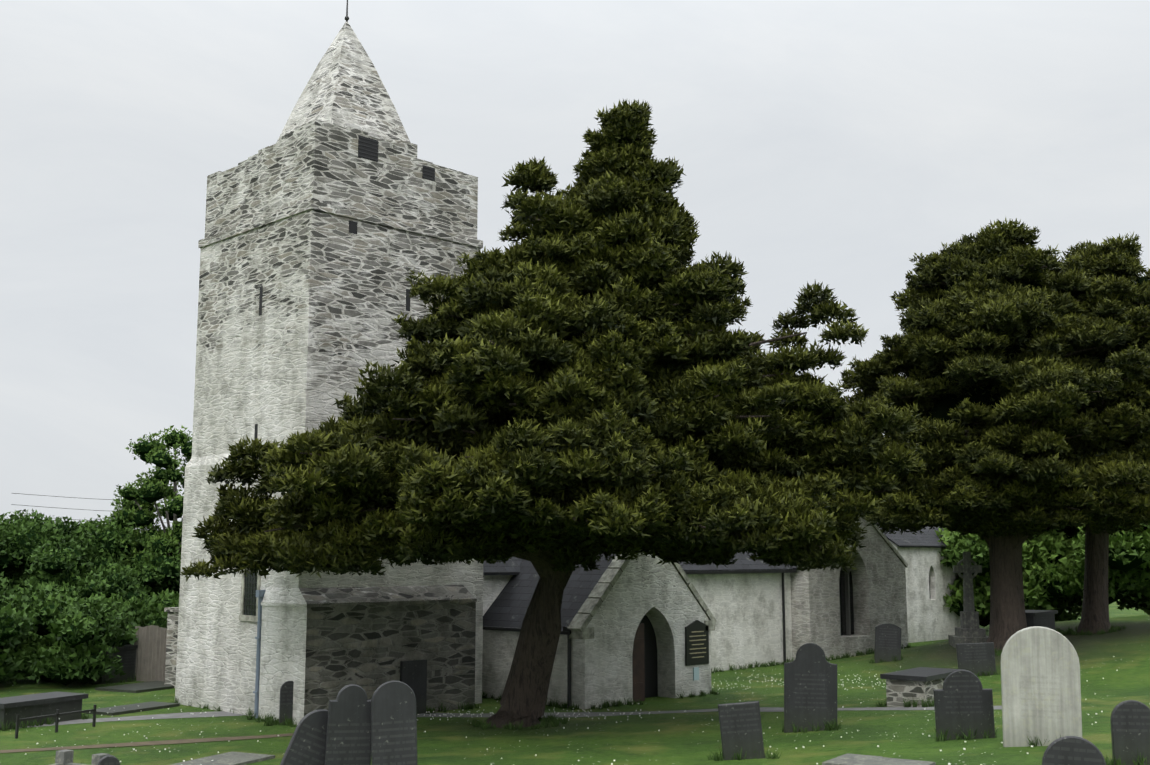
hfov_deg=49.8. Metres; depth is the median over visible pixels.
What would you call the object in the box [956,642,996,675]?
headstone
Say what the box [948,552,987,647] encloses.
celtic cross
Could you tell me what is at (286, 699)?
headstone
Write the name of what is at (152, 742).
path dirt
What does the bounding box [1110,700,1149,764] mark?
headstone
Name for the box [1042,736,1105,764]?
headstone
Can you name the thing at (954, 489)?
yew tree
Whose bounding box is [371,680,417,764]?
headstone
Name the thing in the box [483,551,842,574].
church nave roof
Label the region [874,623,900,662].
headstone
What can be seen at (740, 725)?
tilted headstone
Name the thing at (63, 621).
low bush
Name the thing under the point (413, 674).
headstone against wall
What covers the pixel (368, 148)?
tower openings
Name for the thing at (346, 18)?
tower finial
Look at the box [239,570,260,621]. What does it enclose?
tower window surround
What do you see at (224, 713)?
path
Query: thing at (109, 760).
headstone
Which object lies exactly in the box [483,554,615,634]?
church porch roof
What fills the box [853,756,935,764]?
ledger
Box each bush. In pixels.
[0,581,167,673]
[0,591,125,684]
[37,563,178,637]
[74,545,180,602]
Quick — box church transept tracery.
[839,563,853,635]
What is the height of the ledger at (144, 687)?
0.160 m
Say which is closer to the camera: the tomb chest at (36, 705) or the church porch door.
the tomb chest at (36, 705)
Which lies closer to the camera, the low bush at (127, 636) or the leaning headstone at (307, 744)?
the leaning headstone at (307, 744)
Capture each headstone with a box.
[97,755,119,764]
[279,681,293,724]
[280,709,327,764]
[325,684,370,764]
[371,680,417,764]
[718,701,764,759]
[784,643,836,732]
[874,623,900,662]
[933,669,994,739]
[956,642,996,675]
[1001,626,1081,746]
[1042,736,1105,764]
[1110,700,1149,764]
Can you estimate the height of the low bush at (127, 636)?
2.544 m
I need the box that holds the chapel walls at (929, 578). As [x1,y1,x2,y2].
[889,540,959,642]
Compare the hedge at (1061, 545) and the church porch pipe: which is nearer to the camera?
the church porch pipe
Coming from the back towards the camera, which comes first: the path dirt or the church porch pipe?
the church porch pipe
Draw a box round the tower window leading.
[243,571,256,615]
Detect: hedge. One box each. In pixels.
[935,525,1149,621]
[939,528,1082,626]
[1031,522,1149,614]
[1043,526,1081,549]
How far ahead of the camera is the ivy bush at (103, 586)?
36.13 m
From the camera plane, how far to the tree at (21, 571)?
39.35 m
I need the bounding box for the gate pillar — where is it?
[164,607,178,687]
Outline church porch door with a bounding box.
[632,623,644,701]
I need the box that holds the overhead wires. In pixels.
[11,493,172,522]
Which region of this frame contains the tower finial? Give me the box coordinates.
[344,0,348,21]
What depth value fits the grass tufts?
24.47 m
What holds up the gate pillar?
on the terrain
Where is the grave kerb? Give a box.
[50,749,109,764]
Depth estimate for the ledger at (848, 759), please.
16.41 m
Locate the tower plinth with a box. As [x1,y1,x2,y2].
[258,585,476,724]
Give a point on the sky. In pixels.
(836, 143)
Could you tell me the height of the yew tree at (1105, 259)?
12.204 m
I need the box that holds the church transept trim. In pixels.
[797,522,907,567]
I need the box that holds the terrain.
[0,599,1149,764]
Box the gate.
[134,625,166,681]
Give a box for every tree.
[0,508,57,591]
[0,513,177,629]
[101,425,192,588]
[179,99,923,727]
[539,324,754,462]
[839,218,1149,651]
[922,277,1076,478]
[1030,232,1149,633]
[1074,277,1148,390]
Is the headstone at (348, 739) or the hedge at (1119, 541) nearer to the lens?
the headstone at (348, 739)
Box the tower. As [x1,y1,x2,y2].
[175,22,482,715]
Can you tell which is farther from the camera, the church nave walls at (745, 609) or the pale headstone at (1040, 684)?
the church nave walls at (745, 609)
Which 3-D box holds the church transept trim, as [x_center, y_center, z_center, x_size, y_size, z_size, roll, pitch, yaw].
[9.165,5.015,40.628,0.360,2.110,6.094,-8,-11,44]
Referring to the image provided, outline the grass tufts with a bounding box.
[0,624,1146,764]
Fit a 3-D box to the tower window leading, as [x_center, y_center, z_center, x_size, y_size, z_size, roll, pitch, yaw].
[-6.865,4.465,26.229,0.540,0.920,0.013,-8,-11,44]
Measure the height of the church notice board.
1.420 m
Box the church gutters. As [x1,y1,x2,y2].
[483,570,796,661]
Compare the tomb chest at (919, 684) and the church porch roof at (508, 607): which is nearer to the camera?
the tomb chest at (919, 684)
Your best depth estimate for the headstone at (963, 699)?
18.56 m
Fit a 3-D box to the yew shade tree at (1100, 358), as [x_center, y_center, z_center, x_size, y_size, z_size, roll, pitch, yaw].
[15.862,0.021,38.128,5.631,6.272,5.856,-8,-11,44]
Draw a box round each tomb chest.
[0,691,88,728]
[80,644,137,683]
[880,667,964,706]
[1025,610,1057,629]
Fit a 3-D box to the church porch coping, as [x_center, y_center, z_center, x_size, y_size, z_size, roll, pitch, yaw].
[1.654,4.622,29.004,0.410,2.504,4.784,-8,-11,44]
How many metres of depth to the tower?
27.48 m
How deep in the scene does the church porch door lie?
28.53 m
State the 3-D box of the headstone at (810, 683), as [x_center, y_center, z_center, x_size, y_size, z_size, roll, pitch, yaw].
[3.991,5.282,20.977,0.888,1.718,0.070,1,-5,4]
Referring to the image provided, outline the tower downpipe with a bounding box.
[253,590,265,717]
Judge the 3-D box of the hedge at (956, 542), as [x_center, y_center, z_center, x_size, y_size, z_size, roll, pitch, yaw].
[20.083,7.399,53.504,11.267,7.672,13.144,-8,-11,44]
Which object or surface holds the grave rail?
on the terrain
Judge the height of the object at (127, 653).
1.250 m
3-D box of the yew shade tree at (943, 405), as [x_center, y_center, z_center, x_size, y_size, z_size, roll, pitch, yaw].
[12.584,0.111,36.892,5.498,6.774,5.485,-8,-11,44]
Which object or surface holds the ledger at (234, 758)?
on the terrain
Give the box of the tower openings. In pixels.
[244,135,434,615]
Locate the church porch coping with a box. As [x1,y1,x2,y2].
[567,553,715,638]
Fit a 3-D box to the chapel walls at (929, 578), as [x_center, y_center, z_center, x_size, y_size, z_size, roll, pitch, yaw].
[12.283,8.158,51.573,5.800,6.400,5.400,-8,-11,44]
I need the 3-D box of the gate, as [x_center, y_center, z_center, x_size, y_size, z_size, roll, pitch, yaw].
[-11.009,7.234,32.734,1.966,1.580,0.142,-6,-10,35]
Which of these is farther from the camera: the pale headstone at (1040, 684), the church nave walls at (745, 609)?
the church nave walls at (745, 609)
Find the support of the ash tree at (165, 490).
on the terrain
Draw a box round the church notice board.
[685,620,708,679]
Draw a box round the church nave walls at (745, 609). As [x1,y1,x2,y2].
[483,573,791,671]
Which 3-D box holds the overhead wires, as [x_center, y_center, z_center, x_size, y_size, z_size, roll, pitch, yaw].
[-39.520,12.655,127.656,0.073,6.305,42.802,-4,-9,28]
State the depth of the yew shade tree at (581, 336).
22.20 m
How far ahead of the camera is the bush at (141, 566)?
38.04 m
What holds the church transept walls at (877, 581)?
on the terrain
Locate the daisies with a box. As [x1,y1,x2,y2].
[12,656,1149,764]
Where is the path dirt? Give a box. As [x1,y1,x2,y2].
[0,733,292,752]
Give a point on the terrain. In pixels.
(681, 739)
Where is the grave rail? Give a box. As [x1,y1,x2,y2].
[15,705,96,738]
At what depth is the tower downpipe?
25.61 m
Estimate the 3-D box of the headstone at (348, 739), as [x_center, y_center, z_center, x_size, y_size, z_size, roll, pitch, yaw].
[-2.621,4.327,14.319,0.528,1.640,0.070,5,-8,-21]
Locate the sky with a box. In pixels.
[0,0,1149,529]
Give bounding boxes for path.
[19,706,1001,727]
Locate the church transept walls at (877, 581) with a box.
[790,515,907,659]
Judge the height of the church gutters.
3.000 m
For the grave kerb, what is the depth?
18.92 m
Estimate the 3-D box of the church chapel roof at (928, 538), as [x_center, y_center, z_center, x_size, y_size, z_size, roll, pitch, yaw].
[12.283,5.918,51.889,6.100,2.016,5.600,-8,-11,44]
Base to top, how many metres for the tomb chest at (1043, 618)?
1.100 m
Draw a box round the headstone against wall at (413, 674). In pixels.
[400,659,426,713]
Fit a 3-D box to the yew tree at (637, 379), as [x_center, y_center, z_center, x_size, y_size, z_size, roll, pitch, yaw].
[0.074,0.833,24.444,10.654,12.265,13.182,-8,-11,44]
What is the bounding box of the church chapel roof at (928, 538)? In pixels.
[843,500,948,547]
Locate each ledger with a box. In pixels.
[85,701,179,715]
[95,681,174,692]
[170,752,274,764]
[822,753,881,764]
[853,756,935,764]
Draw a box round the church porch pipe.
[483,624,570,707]
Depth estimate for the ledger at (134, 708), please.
26.79 m
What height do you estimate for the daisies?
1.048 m
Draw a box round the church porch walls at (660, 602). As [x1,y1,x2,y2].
[482,549,710,708]

